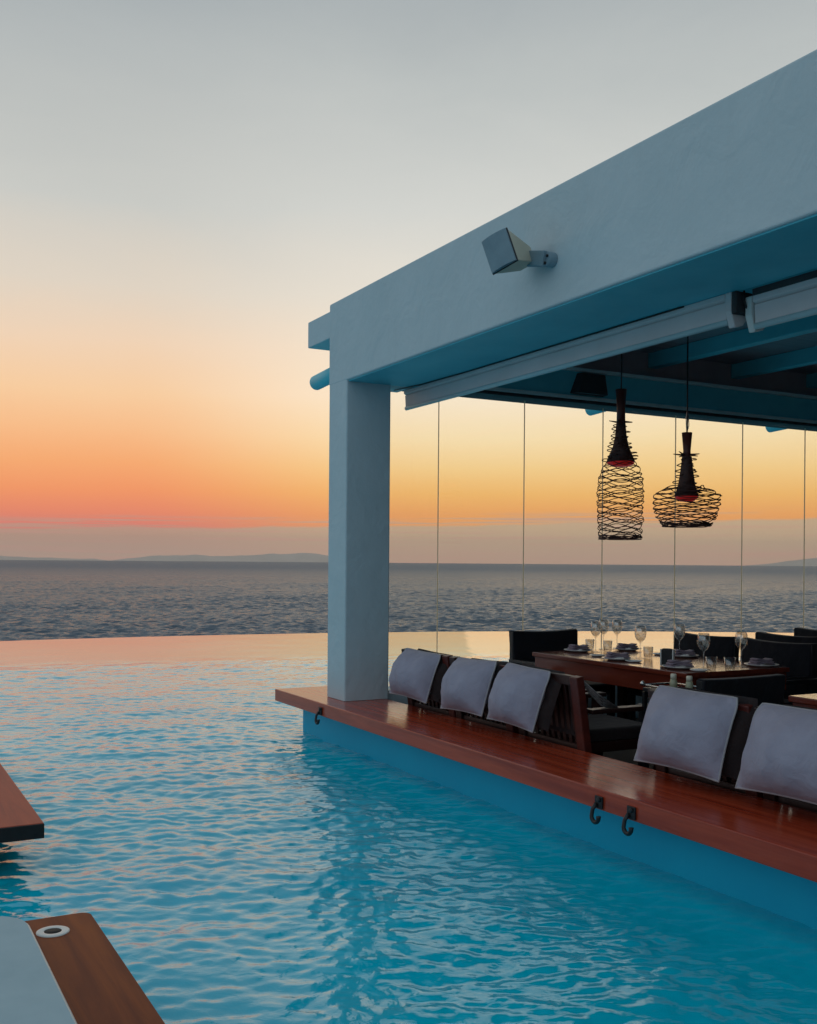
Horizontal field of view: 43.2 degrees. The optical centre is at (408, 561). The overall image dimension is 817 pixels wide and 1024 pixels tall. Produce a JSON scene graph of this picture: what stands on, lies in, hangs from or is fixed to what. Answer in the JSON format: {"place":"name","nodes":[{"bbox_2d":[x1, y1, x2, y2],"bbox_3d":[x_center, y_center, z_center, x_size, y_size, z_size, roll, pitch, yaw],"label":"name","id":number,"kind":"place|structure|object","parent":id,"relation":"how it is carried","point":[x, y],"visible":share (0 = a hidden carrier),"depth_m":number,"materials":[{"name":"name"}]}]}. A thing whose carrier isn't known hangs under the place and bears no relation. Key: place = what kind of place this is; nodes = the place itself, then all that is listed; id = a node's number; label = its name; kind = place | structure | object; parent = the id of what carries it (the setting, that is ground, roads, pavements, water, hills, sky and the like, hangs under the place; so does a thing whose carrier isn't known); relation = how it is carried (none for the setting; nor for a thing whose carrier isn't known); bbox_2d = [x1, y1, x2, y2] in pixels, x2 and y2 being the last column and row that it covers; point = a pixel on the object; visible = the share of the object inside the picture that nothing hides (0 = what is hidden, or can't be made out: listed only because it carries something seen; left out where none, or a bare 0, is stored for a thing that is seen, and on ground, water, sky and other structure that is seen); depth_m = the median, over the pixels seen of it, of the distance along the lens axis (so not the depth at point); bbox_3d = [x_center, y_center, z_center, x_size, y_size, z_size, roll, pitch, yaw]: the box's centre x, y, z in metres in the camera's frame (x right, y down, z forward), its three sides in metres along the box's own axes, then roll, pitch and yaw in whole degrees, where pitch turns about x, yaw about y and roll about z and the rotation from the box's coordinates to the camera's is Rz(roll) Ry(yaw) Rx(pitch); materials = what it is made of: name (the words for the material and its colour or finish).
{"place":"outdoors","nodes":[
{"label":"outdoors","id":0,"kind":"place"},
{"bbox_2d":[0,556,107,560],"bbox_3d":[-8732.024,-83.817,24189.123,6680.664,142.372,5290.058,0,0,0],"label":"hills","id":1,"kind":"structure","parent":0,"point":[15,558],"depth_m":23581.58,"materials":[{"name":"grey"}]},
{"bbox_2d":[111,553,327,561],"bbox_3d":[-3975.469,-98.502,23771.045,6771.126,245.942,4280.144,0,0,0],"label":"hills","id":2,"kind":"structure","parent":0,"point":[301,557],"depth_m":22792.23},
{"bbox_2d":[0,631,816,1023],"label":"pool water","id":3,"kind":"structure","parent":0,"point":[226,839],"depth_m":4.84,"materials":[{"name":"blue liquid"}]},
{"bbox_2d":[0,764,43,842],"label":"wood plank","id":4,"kind":"object","parent":3,"relation":"in","point":[20,820],"visible":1,"depth_m":4.92,"materials":[{"name":"red wood"}]},
{"bbox_2d":[25,913,164,1023],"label":"sunbed deck","id":5,"kind":"structure","parent":3,"relation":"in","point":[95,980],"depth_m":2.94,"materials":[{"name":"brown wood"}]},
{"bbox_2d":[0,916,76,1023],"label":"mattress","id":6,"kind":"object","parent":5,"relation":"on","point":[31,992],"visible":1,"depth_m":2.72,"materials":[{"name":"white fabric"}]},
{"bbox_2d":[303,49,816,928],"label":"pavilion","id":7,"kind":"structure","parent":3,"relation":"in","point":[717,199],"depth_m":6.36,"materials":[{"name":"white paint"}]},
{"bbox_2d":[401,648,470,716],"bbox_3d":[0.426,1.067,7.912,0.726,0.781,0.710,0,0,-28],"label":"armchair","id":8,"kind":"object","parent":7,"relation":"on","point":[433,705],"visible":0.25,"depth_m":7.73,"materials":[{"name":"brown wood"}]},
{"bbox_2d":[389,648,440,703],"bbox_3d":[0.027,0.842,7.680,0.267,0.363,0.541,0,0,-31],"label":"cushion","id":9,"kind":"object","parent":8,"relation":"on","point":[412,673],"visible":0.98,"depth_m":7.53,"materials":[{"name":"white fabric"}]},
{"bbox_2d":[417,648,448,701],"bbox_3d":[0.131,0.836,7.653,0.148,0.346,0.532,0,0,-31],"label":"back cushion","id":10,"kind":"object","parent":8,"relation":"on","point":[435,691],"visible":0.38,"depth_m":7.46,"materials":[{"name":"black fabric"}]},
{"bbox_2d":[436,402,439,651],"bbox_3d":[0.029,-0.192,8.658,0.508,2.503,0.012,0,0,-28],"label":"glass panel","id":11,"kind":"object","parent":7,"relation":"on","point":[437,531],"visible":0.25,"depth_m":8.77,"materials":[{"name":"clear glass"}]},
{"bbox_2d":[449,656,588,733],"bbox_3d":[0.776,1.070,7.266,0.726,0.781,0.710,0,0,-30],"label":"armchair","id":12,"kind":"object","parent":7,"relation":"on","point":[483,720],"visible":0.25,"depth_m":7.13,"materials":[{"name":"brown wood"}]},
{"bbox_2d":[440,657,496,716],"bbox_3d":[0.387,0.845,7.010,0.275,0.375,0.562,0,0,-27],"label":"cushion","id":13,"kind":"object","parent":12,"relation":"on","point":[466,684],"visible":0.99,"depth_m":6.85,"materials":[{"name":"white fabric"}]},
{"bbox_2d":[471,658,507,712],"bbox_3d":[0.493,0.839,6.981,0.154,0.358,0.553,0,0,-27],"label":"back cushion","id":14,"kind":"object","parent":12,"relation":"on","point":[497,670],"visible":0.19,"depth_m":6.82,"materials":[{"name":"black fabric"}]},
{"bbox_2d":[482,227,557,274],"bbox_3d":[0.613,-1.719,5.773,0.349,0.241,0.309,0,0,-39],"label":"floodlight","id":15,"kind":"object","parent":7,"relation":"attached to","point":[506,250],"visible":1,"depth_m":5.72,"materials":[{"name":"grey metal"}]},
{"bbox_2d":[522,401,524,630],"bbox_3d":[0.647,-0.188,8.992,0.868,2.503,0.013,0,0,-28],"label":"glass panel","id":16,"kind":"object","parent":7,"relation":"on","point":[523,521],"visible":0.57,"depth_m":9.19,"materials":[{"name":"clear glass"}]},
{"bbox_2d":[275,686,816,881],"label":"bar ledge","id":17,"kind":"object","parent":7,"relation":"on","point":[777,835],"visible":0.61,"depth_m":5.33,"materials":[{"name":"brown wood"}]},
{"bbox_2d":[315,707,321,724],"bbox_3d":[-0.707,1.210,8.089,0.046,0.135,0.076,0,0,-28],"label":"coat hook","id":18,"kind":"object","parent":17,"relation":"attached to","point":[319,712],"visible":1,"depth_m":8.09,"materials":[{"name":"black metal"}]},
{"bbox_2d":[589,795,602,824],"bbox_3d":[0.926,1.223,5.073,0.046,0.135,0.076,0,0,-28],"label":"coat hook","id":19,"kind":"object","parent":17,"relation":"attached to","point":[598,802],"visible":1,"depth_m":5.08,"materials":[{"name":"black metal"}]},
{"bbox_2d":[621,805,635,835],"bbox_3d":[1.041,1.224,4.862,0.046,0.135,0.076,0,0,-28],"label":"coat hook","id":20,"kind":"object","parent":17,"relation":"attached to","point":[631,812],"visible":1,"depth_m":4.86,"materials":[{"name":"black metal"}]},
{"bbox_2d":[509,629,614,715],"bbox_3d":[1.294,1.026,8.721,0.700,0.871,0.598,0,0,-28],"label":"canvas chair","id":21,"kind":"object","parent":7,"relation":"on","point":[524,645],"visible":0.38,"depth_m":8.80,"materials":[{"name":"black fabric"}]},
{"bbox_2d":[394,290,751,409],"bbox_3d":[0.869,-1.337,7.024,0.245,0.185,3.727,0,0,-28],"label":"roller blind","id":22,"kind":"object","parent":7,"relation":"attached to","point":[723,310],"visible":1,"depth_m":6.43,"materials":[{"name":"metal"}]},
{"bbox_2d":[518,672,655,769],"bbox_3d":[1.149,1.073,6.576,0.726,0.781,0.710,0,0,-28],"label":"armchair","id":23,"kind":"object","parent":7,"relation":"on","point":[575,725],"visible":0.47,"depth_m":6.30,"materials":[{"name":"brown wood"}]},
{"bbox_2d":[487,662,550,732],"bbox_3d":[0.671,0.847,6.489,0.273,0.382,0.513,0,0,-30],"label":"cushion","id":24,"kind":"object","parent":23,"relation":"on","point":[516,695],"visible":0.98,"depth_m":6.34,"materials":[{"name":"white fabric"}]},
{"bbox_2d":[521,663,564,730],"bbox_3d":[0.774,0.841,6.461,0.159,0.366,0.504,0,0,-30],"label":"back cushion","id":25,"kind":"object","parent":23,"relation":"on","point":[545,714],"visible":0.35,"depth_m":6.28,"materials":[{"name":"black fabric"}]},
{"bbox_2d":[570,373,607,396],"bbox_3d":[1.636,-1.602,9.295,0.375,0.190,0.099,0,0,-28],"label":"ceiling box","id":26,"kind":"object","parent":7,"relation":"attached to","point":[589,384],"visible":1,"depth_m":9.26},
{"bbox_2d":[601,408,603,648],"bbox_3d":[1.425,-0.181,9.414,0.872,2.503,0.013,0,0,-28],"label":"glass panel","id":27,"kind":"object","parent":7,"relation":"on","point":[602,524],"visible":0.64,"depth_m":9.62,"materials":[{"name":"clear glass"}]},
{"bbox_2d":[596,354,644,539],"bbox_3d":[1.651,-1.079,8.018,0.369,1.816,0.368,0,0,-28],"label":"pendant lamp","id":28,"kind":"object","parent":7,"relation":"hanging from","point":[620,455],"visible":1,"depth_m":7.97,"materials":[{"name":"wicker"}]},
{"bbox_2d":[532,649,789,718],"bbox_3d":[1.840,1.100,7.796,0.970,0.730,1.750,0,0,-28],"label":"dining table","id":29,"kind":"object","parent":7,"relation":"on","point":[622,676],"visible":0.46,"depth_m":7.50,"materials":[{"name":"brown wood"}]},
{"bbox_2d":[564,648,592,651],"bbox_3d":[1.385,0.722,8.395,0.240,0.018,0.240,0,0,-28],"label":"plate","id":30,"kind":"object","parent":29,"relation":"on","point":[581,650],"visible":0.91,"depth_m":8.34,"materials":[{"name":"white ceramic"}]},
{"bbox_2d":[567,644,589,649],"bbox_3d":[1.385,0.696,8.395,0.170,0.046,0.090,0,0,-29],"label":"napkin","id":31,"kind":"object","parent":30,"relation":"on","point":[577,647],"visible":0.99,"depth_m":8.36,"materials":[{"name":"grey fabric"}]},
{"bbox_2d":[589,654,604,656],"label":"side plate","id":32,"kind":"object","parent":29,"relation":"on","point":[598,655],"visible":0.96,"depth_m":7.95,"materials":[{"name":"white ceramic"}]},
{"bbox_2d":[601,656,633,660],"bbox_3d":[1.562,0.723,7.704,0.240,0.018,0.240,0,0,-28],"label":"plate","id":33,"kind":"object","parent":29,"relation":"on","point":[619,659],"visible":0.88,"depth_m":7.65,"materials":[{"name":"white ceramic"}]},
{"bbox_2d":[604,652,630,658],"bbox_3d":[1.562,0.697,7.704,0.170,0.046,0.090,0,0,-13],"label":"napkin","id":34,"kind":"object","parent":33,"relation":"on","point":[611,655],"visible":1,"depth_m":7.67,"materials":[{"name":"grey fabric"}]},
{"bbox_2d":[613,647,641,650],"bbox_3d":[1.817,0.725,8.568,0.240,0.018,0.240,0,0,-28],"label":"plate","id":35,"kind":"object","parent":29,"relation":"on","point":[630,649],"visible":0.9,"depth_m":8.50,"materials":[{"name":"white ceramic"}]},
{"bbox_2d":[615,643,638,648],"bbox_3d":[1.817,0.699,8.568,0.170,0.046,0.090,0,0,-26],"label":"napkin","id":36,"kind":"object","parent":35,"relation":"on","point":[623,645],"visible":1,"depth_m":8.54,"materials":[{"name":"grey fabric"}]},
{"bbox_2d":[625,659,642,661],"bbox_3d":[1.650,0.727,7.547,0.128,0.012,0.128,0,0,-28],"label":"side plate","id":37,"kind":"object","parent":29,"relation":"on","point":[631,660],"visible":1,"depth_m":7.56,"materials":[{"name":"white ceramic"}]},
{"bbox_2d":[660,648,674,665],"bbox_3d":[1.823,0.672,7.261,0.094,0.123,0.044,0,0,27],"label":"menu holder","id":38,"kind":"object","parent":29,"relation":"on","point":[666,654],"visible":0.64,"depth_m":7.25,"materials":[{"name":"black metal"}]},
{"bbox_2d":[661,664,696,668],"bbox_3d":[1.868,0.726,7.111,0.240,0.018,0.240,0,0,-28],"label":"plate","id":39,"kind":"object","parent":29,"relation":"on","point":[682,667],"visible":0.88,"depth_m":7.04,"materials":[{"name":"white ceramic"}]},
{"bbox_2d":[665,660,693,666],"bbox_3d":[1.868,0.700,7.111,0.170,0.046,0.090,0,0,-14],"label":"napkin","id":40,"kind":"object","parent":39,"relation":"on","point":[672,663],"visible":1,"depth_m":7.08,"materials":[{"name":"grey fabric"}]},
{"bbox_2d":[675,654,698,657],"bbox_3d":[2.130,0.728,7.990,0.240,0.018,0.240,0,0,-28],"label":"plate","id":41,"kind":"object","parent":29,"relation":"on","point":[685,656],"visible":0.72,"depth_m":7.92,"materials":[{"name":"white ceramic"}]},
{"bbox_2d":[675,649,695,655],"bbox_3d":[2.130,0.702,7.990,0.170,0.046,0.090,0,0,-14],"label":"napkin","id":42,"kind":"object","parent":41,"relation":"on","point":[678,652],"visible":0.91,"depth_m":7.95,"materials":[{"name":"grey fabric"}]},
{"bbox_2d":[690,668,708,671],"bbox_3d":[1.955,0.729,6.933,0.128,0.012,0.128,0,0,-28],"label":"side plate","id":43,"kind":"object","parent":29,"relation":"on","point":[698,670],"visible":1,"depth_m":6.92,"materials":[{"name":"white ceramic"}]},
{"bbox_2d":[744,662,778,666],"bbox_3d":[2.501,0.731,7.305,0.240,0.018,0.240,0,0,-28],"label":"plate","id":44,"kind":"object","parent":29,"relation":"on","point":[767,665],"visible":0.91,"depth_m":7.24,"materials":[{"name":"white ceramic"}]},
{"bbox_2d":[748,658,774,664],"bbox_3d":[2.501,0.705,7.305,0.170,0.046,0.090,0,0,-26],"label":"napkin","id":45,"kind":"object","parent":44,"relation":"on","point":[755,661],"visible":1,"depth_m":7.27,"materials":[{"name":"grey fabric"}]},
{"bbox_2d":[640,680,702,767],"bbox_3d":[1.620,1.098,6.250,0.262,0.732,0.372,0,0,-28],"label":"service stand","id":46,"kind":"object","parent":7,"relation":"on","point":[645,697],"visible":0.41,"depth_m":6.33,"materials":[{"name":"metal"}]},
{"bbox_2d":[685,676,692,688],"bbox_3d":[1.685,0.729,6.187,0.047,0.089,0.048,0,0,-28],"label":"bottle","id":47,"kind":"object","parent":46,"relation":"on","point":[689,683],"visible":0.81,"depth_m":6.17,"materials":[{"name":"glass"}]},
{"bbox_2d":[673,416,675,648],"bbox_3d":[2.209,-0.175,9.839,0.882,2.503,0.012,0,0,-28],"label":"glass panel","id":48,"kind":"object","parent":7,"relation":"on","point":[674,535],"visible":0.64,"depth_m":10.04,"materials":[{"name":"clear glass"}]},
{"bbox_2d":[627,631,739,720],"bbox_3d":[2.239,1.033,8.433,0.598,0.871,0.700,0,0,-28],"label":"canvas chair","id":49,"kind":"object","parent":7,"relation":"on","point":[722,647],"visible":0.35,"depth_m":8.47,"materials":[{"name":"black fabric"}]},
{"bbox_2d":[652,336,721,527],"bbox_3d":[1.992,-1.117,7.380,0.484,1.735,0.480,0,0,-28],"label":"pendant lamp","id":50,"kind":"object","parent":7,"relation":"hanging from","point":[687,490],"visible":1,"depth_m":7.34,"materials":[{"name":"wicker"}]},
{"bbox_2d":[648,688,762,797],"bbox_3d":[1.772,1.077,5.425,0.726,0.781,0.710,0,0,-29],"label":"armchair","id":51,"kind":"object","parent":7,"relation":"on","point":[726,782],"visible":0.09,"depth_m":5.23,"materials":[{"name":"brown wood"}]},
{"bbox_2d":[634,685,737,782],"bbox_3d":[1.374,0.852,5.189,0.277,0.396,0.607,0,0,-28],"label":"cushion","id":52,"kind":"object","parent":51,"relation":"on","point":[685,730],"visible":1,"depth_m":5.04,"materials":[{"name":"white fabric"}]},
{"bbox_2d":[677,687,757,779],"bbox_3d":[1.479,0.846,5.160,0.162,0.378,0.600,0,0,-28],"label":"back cushion","id":53,"kind":"object","parent":51,"relation":"on","point":[738,737],"visible":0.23,"depth_m":4.94,"materials":[{"name":"black fabric"}]},
{"bbox_2d":[637,674,785,767],"bbox_3d":[1.910,1.083,6.521,0.700,0.767,0.598,0,0,-28],"label":"canvas chair","id":54,"kind":"object","parent":7,"relation":"on","point":[770,688],"visible":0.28,"depth_m":6.33,"materials":[{"name":"black fabric"}]},
{"bbox_2d":[740,422,742,655],"bbox_3d":[2.999,-0.169,10.266,0.885,2.503,0.014,0,0,-29],"label":"glass panel","id":55,"kind":"object","parent":7,"relation":"on","point":[741,538],"visible":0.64,"depth_m":10.47,"materials":[{"name":"clear glass"}]},
{"bbox_2d":[739,632,816,692],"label":"canvas chair","id":56,"kind":"object","parent":7,"relation":"on","point":[778,637],"visible":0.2,"depth_m":8.56,"materials":[{"name":"black fabric"}]},
{"bbox_2d":[740,637,816,704],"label":"canvas chair","id":57,"kind":"object","parent":7,"relation":"on","point":[799,660],"visible":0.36,"depth_m":7.69,"materials":[{"name":"black fabric"}]},
{"bbox_2d":[745,270,816,332],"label":"roller blind","id":58,"kind":"object","parent":7,"relation":"attached to","point":[785,300],"visible":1,"depth_m":5.20,"materials":[{"name":"metal"}]},
{"bbox_2d":[754,706,816,812],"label":"armchair","id":59,"kind":"object","parent":7,"relation":"on","point":[795,803],"visible":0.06,"depth_m":4.81,"materials":[{"name":"dark wood"},{"name":"grey fabric"}]},
{"bbox_2d":[735,703,816,804],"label":"cushion","id":60,"kind":"object","parent":59,"relation":"on","point":[779,756],"visible":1,"depth_m":4.52,"materials":[{"name":"white fabric"}]},
{"bbox_2d":[784,704,816,709],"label":"back cushion","id":61,"kind":"object","parent":59,"relation":"on","point":[800,707],"visible":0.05,"depth_m":4.73,"materials":[{"name":"black fabric"}]},
{"bbox_2d":[788,693,816,708],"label":"dining table","id":62,"kind":"object","parent":7,"relation":"on","point":[807,700],"visible":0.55,"depth_m":5.61,"materials":[{"name":"brown wood"}]},
{"bbox_2d":[803,428,805,627],"bbox_3d":[3.795,-0.163,10.697,0.895,2.503,0.012,0,0,-28],"label":"glass panel","id":63,"kind":"object","parent":7,"relation":"on","point":[804,523],"visible":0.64,"depth_m":10.91,"materials":[{"name":"clear glass"}]},
{"bbox_2d":[794,627,816,636],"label":"canvas chair","id":64,"kind":"object","parent":7,"relation":"on","point":[799,631],"visible":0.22,"depth_m":9.41,"materials":[{"name":"black fabric"}]},
{"bbox_2d":[0,560,816,640],"bbox_3d":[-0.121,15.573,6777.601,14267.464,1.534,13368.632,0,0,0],"label":"sea","id":65,"kind":"structure","parent":0,"point":[58,599],"depth_m":434.73,"materials":[{"name":"grey liquid"}]},
{"bbox_2d":[0,0,816,565],"label":"sky","id":66,"kind":"structure","parent":0,"point":[187,187],"materials":[{"name":"orange"}]},
{"bbox_2d":[669,673,677,687],"bbox_3d":[1.621,0.728,6.305,0.047,0.089,0.048,0,0,-28],"label":"bottle","id":67,"kind":"object","parent":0,"point":[673,680],"visible":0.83,"depth_m":6.29,"materials":[{"name":"glass"}]},
{"bbox_2d":[745,558,816,565],"bbox_3d":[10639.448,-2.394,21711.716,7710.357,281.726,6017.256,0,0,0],"label":"hills","id":68,"kind":"structure","parent":0,"point":[811,562],"depth_m":21713.22,"materials":[{"name":"grey"}]}
]}

